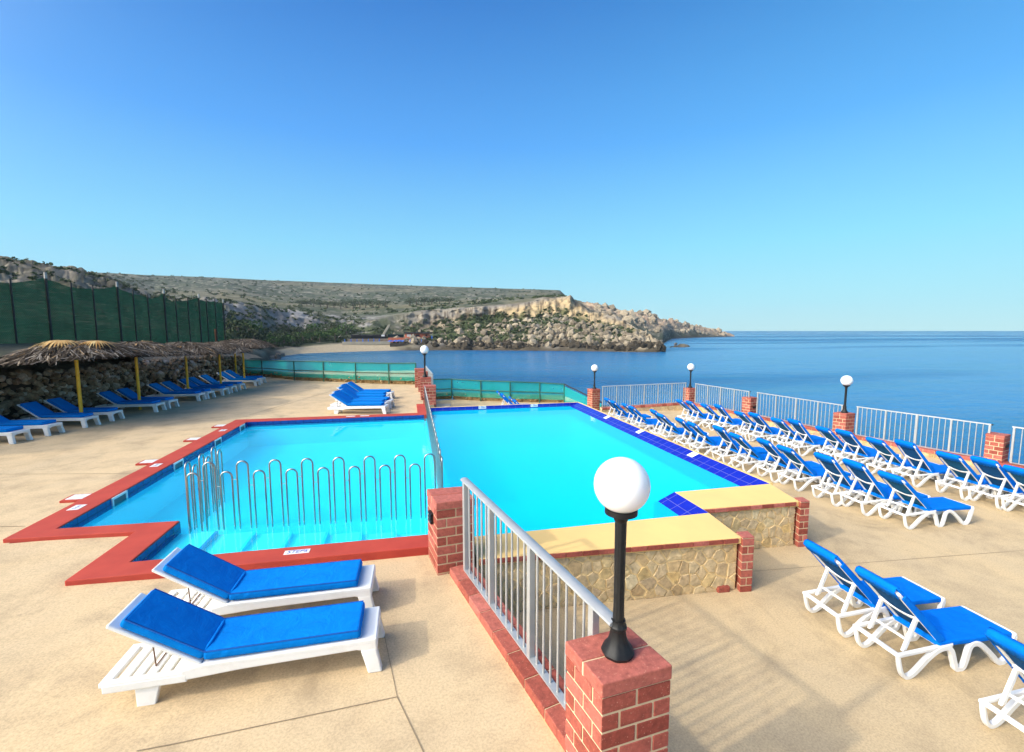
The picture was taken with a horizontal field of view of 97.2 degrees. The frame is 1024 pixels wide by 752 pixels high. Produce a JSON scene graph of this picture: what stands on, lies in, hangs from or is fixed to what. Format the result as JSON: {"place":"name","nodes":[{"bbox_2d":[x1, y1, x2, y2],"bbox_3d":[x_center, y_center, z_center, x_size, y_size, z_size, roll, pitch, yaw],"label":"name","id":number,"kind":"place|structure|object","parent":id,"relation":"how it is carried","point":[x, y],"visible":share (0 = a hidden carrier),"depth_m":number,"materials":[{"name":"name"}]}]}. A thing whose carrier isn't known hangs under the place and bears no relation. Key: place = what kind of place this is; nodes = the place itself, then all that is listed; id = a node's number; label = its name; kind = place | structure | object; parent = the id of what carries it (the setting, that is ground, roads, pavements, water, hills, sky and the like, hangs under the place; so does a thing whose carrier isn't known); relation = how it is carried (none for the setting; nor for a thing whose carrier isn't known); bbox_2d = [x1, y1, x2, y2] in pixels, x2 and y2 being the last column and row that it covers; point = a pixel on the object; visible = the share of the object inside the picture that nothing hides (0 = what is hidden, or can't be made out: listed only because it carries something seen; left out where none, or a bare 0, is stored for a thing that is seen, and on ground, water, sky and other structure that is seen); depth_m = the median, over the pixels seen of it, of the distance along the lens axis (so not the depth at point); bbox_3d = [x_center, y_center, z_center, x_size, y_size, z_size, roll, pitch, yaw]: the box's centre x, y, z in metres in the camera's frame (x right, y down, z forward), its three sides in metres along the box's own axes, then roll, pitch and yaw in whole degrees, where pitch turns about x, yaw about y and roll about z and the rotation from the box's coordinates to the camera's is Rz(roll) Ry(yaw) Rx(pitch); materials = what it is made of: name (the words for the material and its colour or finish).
{"place":"outdoors","nodes":[
{"label":"outdoors","id":0,"kind":"place"},
{"bbox_2d":[0,353,260,377],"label":"bank","id":1,"kind":"structure","parent":0,"point":[41,367],"depth_m":15.57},
{"bbox_2d":[0,272,225,343],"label":"tall net fence","id":2,"kind":"object","parent":1,"relation":"on","point":[44,309],"visible":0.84,"depth_m":18.84,"materials":[{"name":"green fabric"}]},
{"bbox_2d":[0,371,564,751],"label":"deck","id":3,"kind":"structure","parent":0,"point":[457,685],"depth_m":3.62,"materials":[{"name":"beige concrete"}]},
{"bbox_2d":[0,426,32,443],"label":"sun lounger","id":4,"kind":"object","parent":3,"relation":"on","point":[10,432],"visible":1,"depth_m":10.49,"materials":[{"name":"white plastic"}]},
{"bbox_2d":[0,415,64,435],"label":"sun lounger","id":5,"kind":"object","parent":3,"relation":"on","point":[45,425],"visible":0.88,"depth_m":11.20,"materials":[{"name":"blue plastic"}]},
{"bbox_2d":[17,401,100,427],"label":"sun lounger","id":6,"kind":"object","parent":3,"relation":"on","point":[38,411],"visible":0.81,"depth_m":12.18,"materials":[{"name":"blue plastic"}]},
{"bbox_2d":[0,340,157,422],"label":"thatched umbrella","id":7,"kind":"object","parent":3,"relation":"on","point":[51,351],"visible":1,"depth_m":11.89,"materials":[{"name":"plant"}]},
{"bbox_2d":[44,397,124,421],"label":"sun lounger","id":8,"kind":"object","parent":3,"relation":"on","point":[61,404],"visible":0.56,"depth_m":13.00,"materials":[{"name":"blue plastic"}]},
{"bbox_2d":[0,355,247,419],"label":"rubble wall","id":9,"kind":"structure","parent":3,"relation":"on","point":[26,386],"depth_m":15.68,"materials":[{"name":"stone"}]},
{"bbox_2d":[95,391,166,411],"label":"sun lounger","id":10,"kind":"object","parent":3,"relation":"on","point":[115,400],"visible":0.91,"depth_m":14.44,"materials":[{"name":"blue plastic"}]},
{"bbox_2d":[81,340,197,409],"bbox_3d":[-12.270,-0.020,14.916,3.304,2.312,3.398,-1,6,-13],"label":"thatched umbrella","id":11,"kind":"object","parent":3,"relation":"on","point":[161,349],"visible":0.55,"depth_m":14.60,"materials":[{"name":"yellow paint"}]},
{"bbox_2d":[114,388,179,408],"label":"sun lounger","id":12,"kind":"object","parent":3,"relation":"on","point":[128,393],"visible":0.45,"depth_m":15.16,"materials":[{"name":"blue plastic"}]},
{"bbox_2d":[145,383,206,400],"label":"sun lounger","id":13,"kind":"object","parent":3,"relation":"on","point":[162,390],"visible":0.91,"depth_m":16.71,"materials":[{"name":"blue plastic"}]},
{"bbox_2d":[158,381,215,398],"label":"sun lounger","id":14,"kind":"object","parent":3,"relation":"on","point":[170,385],"visible":0.52,"depth_m":17.37,"materials":[{"name":"blue plastic"}]},
{"bbox_2d":[162,341,232,396],"bbox_3d":[-12.881,-0.275,17.966,3.499,2.213,3.388,-1,6,-13],"label":"thatched umbrella","id":15,"kind":"object","parent":3,"relation":"on","point":[201,348],"visible":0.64,"depth_m":17.36,"materials":[{"name":"yellow paint"}]},
{"bbox_2d":[177,378,229,394],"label":"sun lounger","id":16,"kind":"object","parent":3,"relation":"on","point":[192,385],"visible":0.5,"depth_m":18.24,"materials":[{"name":"blue plastic"}]},
{"bbox_2d":[184,377,237,392],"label":"sun lounger","id":17,"kind":"object","parent":3,"relation":"on","point":[198,382],"visible":0.45,"depth_m":19.00,"materials":[{"name":"blue plastic"}]},
{"bbox_2d":[3,404,431,585],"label":"paddling pool","id":18,"kind":"structure","parent":3,"relation":"in","point":[144,509],"depth_m":8.15,"materials":[{"name":"liquid"}]},
{"bbox_2d":[184,446,224,533],"bbox_3d":[-4.611,1.635,6.806,0.024,1.012,1.219,-1,6,-12],"label":"loop fence","id":19,"kind":"object","parent":18,"relation":"on","point":[207,486],"visible":0.95,"depth_m":6.81,"materials":[{"name":"silver metal"}]},
{"bbox_2d":[186,453,435,531],"bbox_3d":[-2.751,1.619,6.340,3.319,0.967,0.024,-1,6,-8],"label":"loop fence","id":20,"kind":"object","parent":18,"relation":"on","point":[263,472],"visible":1,"depth_m":6.31,"materials":[{"name":"silver metal"}]},
{"bbox_2d":[424,386,442,487],"bbox_3d":[-2.039,1.203,11.224,0.024,0.912,9.306,-1,6,-12],"label":"metal railing","id":21,"kind":"object","parent":18,"relation":"on","point":[434,443],"visible":0.94,"depth_m":8.75,"materials":[{"name":"silver metal"}]},
{"bbox_2d":[199,374,245,389],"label":"sun lounger","id":22,"kind":"object","parent":3,"relation":"on","point":[211,380],"visible":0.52,"depth_m":19.82,"materials":[{"name":"blue plastic"}]},
{"bbox_2d":[206,341,253,383],"bbox_3d":[-12.665,-0.414,19.473,2.961,2.188,2.977,-1,6,-13],"label":"thatched umbrella","id":23,"kind":"object","parent":3,"relation":"on","point":[234,348],"visible":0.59,"depth_m":19.08,"materials":[{"name":"yellow paint"}]},
{"bbox_2d":[217,372,260,385],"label":"sun lounger","id":24,"kind":"object","parent":3,"relation":"on","point":[231,378],"visible":0.66,"depth_m":21.39,"materials":[{"name":"blue plastic"}]},
{"bbox_2d":[98,588,384,706],"bbox_3d":[-1.986,1.978,3.510,1.883,0.665,0.468,-1,6,-13],"label":"sun lounger","id":25,"kind":"object","parent":3,"relation":"on","point":[186,640],"visible":1,"depth_m":3.37,"materials":[{"name":"fabric"}]},
{"bbox_2d":[223,370,266,383],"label":"sun lounger","id":26,"kind":"object","parent":3,"relation":"on","point":[234,374],"visible":0.55,"depth_m":22.36,"materials":[{"name":"blue plastic"}]},
{"bbox_2d":[219,339,277,383],"bbox_3d":[-13.224,-0.703,22.008,3.322,2.258,3.309,-1,6,-13],"label":"thatched umbrella","id":27,"kind":"object","parent":3,"relation":"on","point":[252,343],"visible":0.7,"depth_m":21.60,"materials":[{"name":"yellow paint"}]},
{"bbox_2d":[152,544,378,614],"bbox_3d":[-2.248,1.906,4.226,1.883,0.665,0.468,-1,6,-12],"label":"sun lounger","id":28,"kind":"object","parent":3,"relation":"on","point":[215,584],"visible":0.84,"depth_m":4.12,"materials":[{"name":"fabric"}]},
{"bbox_2d":[244,359,415,383],"bbox_3d":[-10.782,-0.294,23.969,12.613,1.116,0.998,2,6,20],"label":"fence","id":29,"kind":"object","parent":3,"relation":"on","point":[336,370],"visible":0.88,"depth_m":23.04,"materials":[{"name":"green paint"}]},
{"bbox_2d":[247,370,414,383],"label":"stone wall","id":30,"kind":"structure","parent":3,"relation":"on","point":[375,379],"depth_m":23.17,"materials":[{"name":"stone"}]},
{"bbox_2d":[327,392,389,413],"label":"sun lounger","id":31,"kind":"object","parent":3,"relation":"on","point":[349,404],"visible":0.98,"depth_m":14.36,"materials":[{"name":"white plastic"}]},
{"bbox_2d":[330,390,389,408],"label":"sun lounger","id":32,"kind":"object","parent":3,"relation":"on","point":[348,397],"visible":0.55,"depth_m":15.09,"materials":[{"name":"blue plastic"}]},
{"bbox_2d":[339,383,390,398],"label":"sun lounger","id":33,"kind":"object","parent":3,"relation":"on","point":[363,392],"visible":0.32,"depth_m":16.93,"materials":[{"name":"blue plastic"}]},
{"bbox_2d":[338,388,394,408],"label":"sun lounger","id":34,"kind":"object","parent":3,"relation":"on","point":[355,396],"visible":0.43,"depth_m":15.57,"materials":[{"name":"blue plastic"}]},
{"bbox_2d":[346,381,394,398],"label":"sun lounger","id":35,"kind":"object","parent":3,"relation":"on","point":[359,388],"visible":0.48,"depth_m":17.56,"materials":[{"name":"blue plastic"}]},
{"bbox_2d":[450,563,565,750],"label":"brick kerb","id":36,"kind":"structure","parent":3,"relation":"on","point":[546,703],"depth_m":3.56,"materials":[{"name":"brick"}]},
{"bbox_2d":[460,477,612,709],"bbox_3d":[0.040,1.682,3.705,0.084,1.005,2.489,-3,6,-26],"label":"metal railing","id":37,"kind":"object","parent":36,"relation":"on","point":[597,607],"visible":0.93,"depth_m":3.52,"materials":[{"name":"metal"}]},
{"bbox_2d":[0,256,733,368],"bbox_3d":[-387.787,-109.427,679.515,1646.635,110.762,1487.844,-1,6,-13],"label":"hillside","id":38,"kind":"structure","parent":0,"point":[530,305],"depth_m":288.03,"materials":[{"name":"stone"}]},
{"bbox_2d":[225,319,252,330],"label":"bush","id":39,"kind":"object","parent":38,"relation":"on","point":[236,325],"visible":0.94,"depth_m":136.97,"materials":[{"name":"green plant"}]},
{"bbox_2d":[241,329,268,339],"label":"bush","id":40,"kind":"object","parent":38,"relation":"on","point":[259,334],"visible":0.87,"depth_m":138.38,"materials":[{"name":"green plant"}]},
{"bbox_2d":[0,256,634,349],"bbox_3d":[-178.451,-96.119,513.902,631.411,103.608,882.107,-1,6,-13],"label":"scrub","id":41,"kind":"object","parent":38,"relation":"on","point":[343,337],"visible":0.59,"depth_m":256.15,"materials":[{"name":"green plant"}]},
{"bbox_2d":[342,341,389,344],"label":"beach wall","id":42,"kind":"structure","parent":38,"relation":"on","point":[369,343],"depth_m":214.75,"materials":[{"name":"concrete"}]},
{"bbox_2d":[347,332,431,341],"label":"beach restaurant","id":43,"kind":"structure","parent":38,"relation":"on","point":[358,338],"depth_m":225.36,"materials":[{"name":"ceramic"}]},
{"bbox_2d":[392,302,726,351],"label":"boulders","id":44,"kind":"object","parent":38,"relation":"on","point":[637,339],"visible":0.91,"depth_m":223.47,"materials":[{"name":"stone"}]},
{"bbox_2d":[0,0,1023,330],"label":"sky","id":45,"kind":"structure","parent":0,"point":[728,165],"materials":[{"name":"blue"}]},
{"bbox_2d":[262,331,1023,463],"bbox_3d":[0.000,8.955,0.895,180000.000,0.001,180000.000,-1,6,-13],"label":"sea","id":46,"kind":"structure","parent":0,"point":[976,376],"depth_m":98.06,"materials":[{"name":"liquid"}]},
{"bbox_2d":[436,397,1023,751],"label":"deck","id":47,"kind":"structure","parent":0,"point":[769,662],"depth_m":4.73,"materials":[{"name":"concrete"}]},
{"bbox_2d":[422,385,435,406],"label":"brick pillar","id":48,"kind":"structure","parent":47,"relation":"on","point":[431,391],"depth_m":16.02,"materials":[{"name":"red brick"}]},
{"bbox_2d":[427,486,474,574],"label":"brick pillar","id":49,"kind":"structure","parent":47,"relation":"on","point":[445,528],"depth_m":4.94,"materials":[{"name":"red brick"}]},
{"bbox_2d":[433,379,564,402],"bbox_3d":[-0.766,0.705,21.810,6.610,1.056,0.469,1,6,9],"label":"fence","id":50,"kind":"object","parent":47,"relation":"on","point":[518,389],"visible":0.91,"depth_m":21.68,"materials":[{"name":"fabric"}]},
{"bbox_2d":[436,392,563,402],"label":"stone wall","id":51,"kind":"structure","parent":47,"relation":"on","point":[544,398],"depth_m":21.82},
{"bbox_2d":[0,384,1021,751],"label":"deck joints","id":52,"kind":"object","parent":47,"relation":"on","point":[368,702],"visible":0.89,"depth_m":3.15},
{"bbox_2d":[564,384,601,408],"bbox_3d":[3.157,1.099,20.316,0.060,1.329,2.251,-5,7,-39],"label":"fence","id":53,"kind":"object","parent":47,"relation":"on","point":[584,400],"visible":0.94,"depth_m":20.58,"materials":[{"name":"green metal"}]},
{"bbox_2d":[587,388,599,410],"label":"brick pillar","id":54,"kind":"structure","parent":47,"relation":"on","point":[593,397],"depth_m":19.48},
{"bbox_2d":[424,402,809,611],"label":"swimming pool","id":55,"kind":"structure","parent":47,"relation":"in","point":[708,540],"depth_m":5.64,"materials":[{"name":"paint"}]},
{"bbox_2d":[426,406,738,536],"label":"pool water","id":56,"kind":"structure","parent":55,"relation":"in","point":[529,469],"depth_m":9.16,"materials":[{"name":"liquid"}]},
{"bbox_2d":[565,627,671,751],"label":"brick pillar","id":57,"kind":"structure","parent":47,"relation":"on","point":[610,706],"depth_m":2.47,"materials":[{"name":"brick"}]},
{"bbox_2d":[594,457,650,662],"bbox_3d":[0.604,1.014,2.523,0.304,1.139,0.304,-1,6,-13],"label":"globe lamp","id":58,"kind":"object","parent":57,"relation":"on","point":[622,486],"visible":0.98,"depth_m":2.44,"materials":[{"name":"glass"}]},
{"bbox_2d":[610,400,651,424],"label":"sun lounger","id":59,"kind":"object","parent":47,"relation":"on","point":[623,412],"visible":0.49,"depth_m":16.26,"materials":[{"name":"blue plastic"}]},
{"bbox_2d":[622,403,658,429],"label":"sun lounger","id":60,"kind":"object","parent":47,"relation":"on","point":[631,412],"visible":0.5,"depth_m":15.41,"materials":[{"name":"blue plastic"}]},
{"bbox_2d":[600,402,687,412],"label":"brick kerb","id":61,"kind":"structure","parent":47,"relation":"on","point":[664,406],"depth_m":19.31,"materials":[{"name":"stone"}]},
{"bbox_2d":[602,382,686,406],"bbox_3d":[5.694,0.806,19.399,3.727,1.035,0.060,0,6,-4],"label":"metal railing","id":62,"kind":"object","parent":61,"relation":"on","point":[646,393],"visible":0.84,"depth_m":19.40,"materials":[{"name":"metal"}]},
{"bbox_2d":[629,405,675,432],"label":"sun lounger","id":63,"kind":"object","parent":47,"relation":"on","point":[652,424],"visible":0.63,"depth_m":14.86,"materials":[{"name":"blue plastic"}]},
{"bbox_2d":[649,409,689,440],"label":"sun lounger","id":64,"kind":"object","parent":47,"relation":"on","point":[660,421],"visible":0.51,"depth_m":13.80,"materials":[{"name":"white plastic"}]},
{"bbox_2d":[656,413,708,442],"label":"sun lounger","id":65,"kind":"object","parent":47,"relation":"on","point":[670,424],"visible":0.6,"depth_m":13.28,"materials":[{"name":"white plastic"}]},
{"bbox_2d":[683,387,696,406],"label":"brick pillar","id":66,"kind":"structure","parent":47,"relation":"on","point":[688,394],"depth_m":19.39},
{"bbox_2d":[676,399,716,421],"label":"sun lounger","id":67,"kind":"object","parent":47,"relation":"on","point":[685,406],"visible":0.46,"depth_m":16.43,"materials":[{"name":"white plastic"}]},
{"bbox_2d":[675,417,723,451],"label":"sun lounger","id":68,"kind":"object","parent":47,"relation":"on","point":[690,431],"visible":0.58,"depth_m":12.36,"materials":[{"name":"white plastic"}]},
{"bbox_2d":[685,400,723,426],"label":"sun lounger","id":69,"kind":"object","parent":47,"relation":"on","point":[697,411],"visible":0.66,"depth_m":15.92,"materials":[{"name":"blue plastic"}]},
{"bbox_2d":[687,421,739,454],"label":"sun lounger","id":70,"kind":"object","parent":47,"relation":"on","point":[704,436],"visible":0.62,"depth_m":11.82,"materials":[{"name":"white plastic"}]},
{"bbox_2d":[700,403,740,430],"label":"sun lounger","id":71,"kind":"object","parent":47,"relation":"on","point":[711,412],"visible":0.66,"depth_m":15.38,"materials":[{"name":"white plastic"}]},
{"bbox_2d":[713,404,755,432],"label":"sun lounger","id":72,"kind":"object","parent":47,"relation":"on","point":[725,415],"visible":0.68,"depth_m":14.79,"materials":[{"name":"white plastic"}]},
{"bbox_2d":[711,425,770,464],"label":"sun lounger","id":73,"kind":"object","parent":47,"relation":"on","point":[728,440],"visible":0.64,"depth_m":11.08,"materials":[{"name":"white plastic"}]},
{"bbox_2d":[741,396,756,413],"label":"brick pillar","id":74,"kind":"structure","parent":47,"relation":"on","point":[749,404],"depth_m":16.68,"materials":[{"name":"red brick"}]},
{"bbox_2d":[734,411,782,441],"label":"sun lounger","id":75,"kind":"object","parent":47,"relation":"on","point":[746,421],"visible":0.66,"depth_m":13.68,"materials":[{"name":"white plastic"}]},
{"bbox_2d":[729,432,788,472],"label":"sun lounger","id":76,"kind":"object","parent":47,"relation":"on","point":[748,448],"visible":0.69,"depth_m":10.41,"materials":[{"name":"blue plastic"}]},
{"bbox_2d":[748,412,795,442],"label":"sun lounger","id":77,"kind":"object","parent":47,"relation":"on","point":[762,424],"visible":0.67,"depth_m":13.25,"materials":[{"name":"blue plastic"}]},
{"bbox_2d":[756,437,826,482],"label":"sun lounger","id":78,"kind":"object","parent":47,"relation":"on","point":[775,454],"visible":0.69,"depth_m":9.81,"materials":[{"name":"blue plastic"}]},
{"bbox_2d":[770,417,825,449],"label":"sun lounger","id":79,"kind":"object","parent":47,"relation":"on","point":[785,428],"visible":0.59,"depth_m":12.47,"materials":[{"name":"white plastic"}]},
{"bbox_2d":[776,444,852,491],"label":"sun lounger","id":80,"kind":"object","parent":47,"relation":"on","point":[797,461],"visible":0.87,"depth_m":9.30,"materials":[{"name":"blue plastic"}]},
{"bbox_2d":[786,418,844,455],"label":"sun lounger","id":81,"kind":"object","parent":47,"relation":"on","point":[803,433],"visible":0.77,"depth_m":11.91,"materials":[{"name":"blue plastic"}]},
{"bbox_2d":[832,412,854,440],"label":"brick pillar","id":82,"kind":"structure","parent":47,"relation":"on","point":[844,421],"depth_m":13.51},
{"bbox_2d":[840,375,852,412],"bbox_3d":[10.010,0.544,13.524,0.310,1.126,0.310,-1,6,-13],"label":"globe lamp","id":83,"kind":"object","parent":82,"relation":"on","point":[846,381],"visible":1,"depth_m":13.47,"materials":[{"name":"glass"}]},
{"bbox_2d":[815,425,878,462],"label":"sun lounger","id":84,"kind":"object","parent":47,"relation":"on","point":[832,439],"visible":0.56,"depth_m":11.21,"materials":[{"name":"white plastic"}]},
{"bbox_2d":[811,452,889,506],"bbox_3d":[6.534,1.933,8.643,1.427,0.951,0.470,-1,6,-9],"label":"sun lounger","id":85,"kind":"object","parent":47,"relation":"on","point":[836,473],"visible":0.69,"depth_m":8.52,"materials":[{"name":"blue plastic"}]},
{"bbox_2d":[689,402,1023,467],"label":"brick kerb","id":86,"kind":"structure","parent":47,"relation":"on","point":[926,452],"depth_m":13.03,"materials":[{"name":"brick"}]},
{"bbox_2d":[695,383,750,411],"bbox_3d":[8.303,0.855,17.959,0.060,0.844,2.752,-2,6,-21],"label":"metal railing","id":87,"kind":"object","parent":86,"relation":"on","point":[719,396],"visible":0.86,"depth_m":17.96,"materials":[{"name":"metal"}]},
{"bbox_2d":[756,392,843,430],"bbox_3d":[9.461,1.148,15.033,0.060,0.844,3.061,-2,6,-20],"label":"metal railing","id":88,"kind":"object","parent":86,"relation":"on","point":[795,411],"visible":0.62,"depth_m":15.02,"materials":[{"name":"metal"}]},
{"bbox_2d":[855,406,993,456],"bbox_3d":[10.811,1.440,12.058,0.060,0.854,2.882,-3,6,-26],"label":"metal railing","id":89,"kind":"object","parent":86,"relation":"on","point":[916,428],"visible":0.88,"depth_m":11.97,"materials":[{"name":"metal"}]},
{"bbox_2d":[1009,426,1023,464],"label":"metal railing","id":90,"kind":"object","parent":86,"relation":"on","point":[1012,443],"visible":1,"depth_m":10.44,"materials":[{"name":"metal"}]},
{"bbox_2d":[834,429,900,468],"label":"sun lounger","id":91,"kind":"object","parent":47,"relation":"on","point":[853,444],"visible":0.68,"depth_m":10.74,"materials":[{"name":"blue plastic"}]},
{"bbox_2d":[802,539,945,637],"bbox_3d":[4.043,2.304,5.075,1.462,0.922,0.470,-1,6,-10],"label":"sun lounger","id":92,"kind":"object","parent":47,"relation":"on","point":[847,579],"visible":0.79,"depth_m":4.98,"materials":[{"name":"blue plastic"}]},
{"bbox_2d":[839,458,930,515],"bbox_3d":[6.772,1.977,8.200,1.427,0.951,0.470,-1,6,-7],"label":"sun lounger","id":93,"kind":"object","parent":47,"relation":"on","point":[866,480],"visible":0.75,"depth_m":8.07,"materials":[{"name":"blue plastic"}]},
{"bbox_2d":[865,437,939,479],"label":"sun lounger","id":94,"kind":"object","parent":47,"relation":"on","point":[887,453],"visible":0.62,"depth_m":10.00,"materials":[{"name":"blue plastic"}]},
{"bbox_2d":[877,470,973,529],"bbox_3d":[7.010,2.056,7.681,1.492,0.897,0.470,-1,6,-9],"label":"sun lounger","id":95,"kind":"object","parent":47,"relation":"on","point":[905,492],"visible":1,"depth_m":7.56,"materials":[{"name":"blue plastic"}]},
{"bbox_2d":[891,439,959,487],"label":"sun lounger","id":96,"kind":"object","parent":47,"relation":"on","point":[917,460],"visible":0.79,"depth_m":9.52,"materials":[{"name":"blue plastic"}]},
{"bbox_2d":[853,566,1017,679],"bbox_3d":[4.186,2.362,4.497,1.462,0.922,0.470,-1,6,-10],"label":"sun lounger","id":97,"kind":"object","parent":47,"relation":"on","point":[940,630],"visible":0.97,"depth_m":4.38,"materials":[{"name":"fabric"}]},
{"bbox_2d":[935,451,1011,500],"bbox_3d":[9.188,1.930,8.943,1.492,0.897,0.470,-1,6,-10],"label":"sun lounger","id":98,"kind":"object","parent":47,"relation":"on","point":[960,469],"visible":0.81,"depth_m":8.82,"materials":[{"name":"blue plastic"}]},
{"bbox_2d":[967,455,1023,509],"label":"sun lounger","id":99,"kind":"object","parent":47,"relation":"on","point":[995,476],"visible":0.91,"depth_m":8.39,"materials":[{"name":"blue plastic"}]},
{"bbox_2d":[983,432,1010,462],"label":"brick pillar","id":100,"kind":"structure","parent":47,"relation":"on","point":[997,445],"depth_m":10.61,"materials":[{"name":"red brick"}]},
{"bbox_2d":[978,627,1023,732],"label":"sun lounger","id":101,"kind":"object","parent":47,"relation":"on","point":[1010,650],"visible":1,"depth_m":3.63,"materials":[{"name":"white plastic"}]},
{"bbox_2d":[1001,464,1023,511],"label":"sun lounger","id":102,"kind":"object","parent":47,"relation":"on","point":[1015,474],"visible":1,"depth_m":8.06,"materials":[{"name":"white plastic"}]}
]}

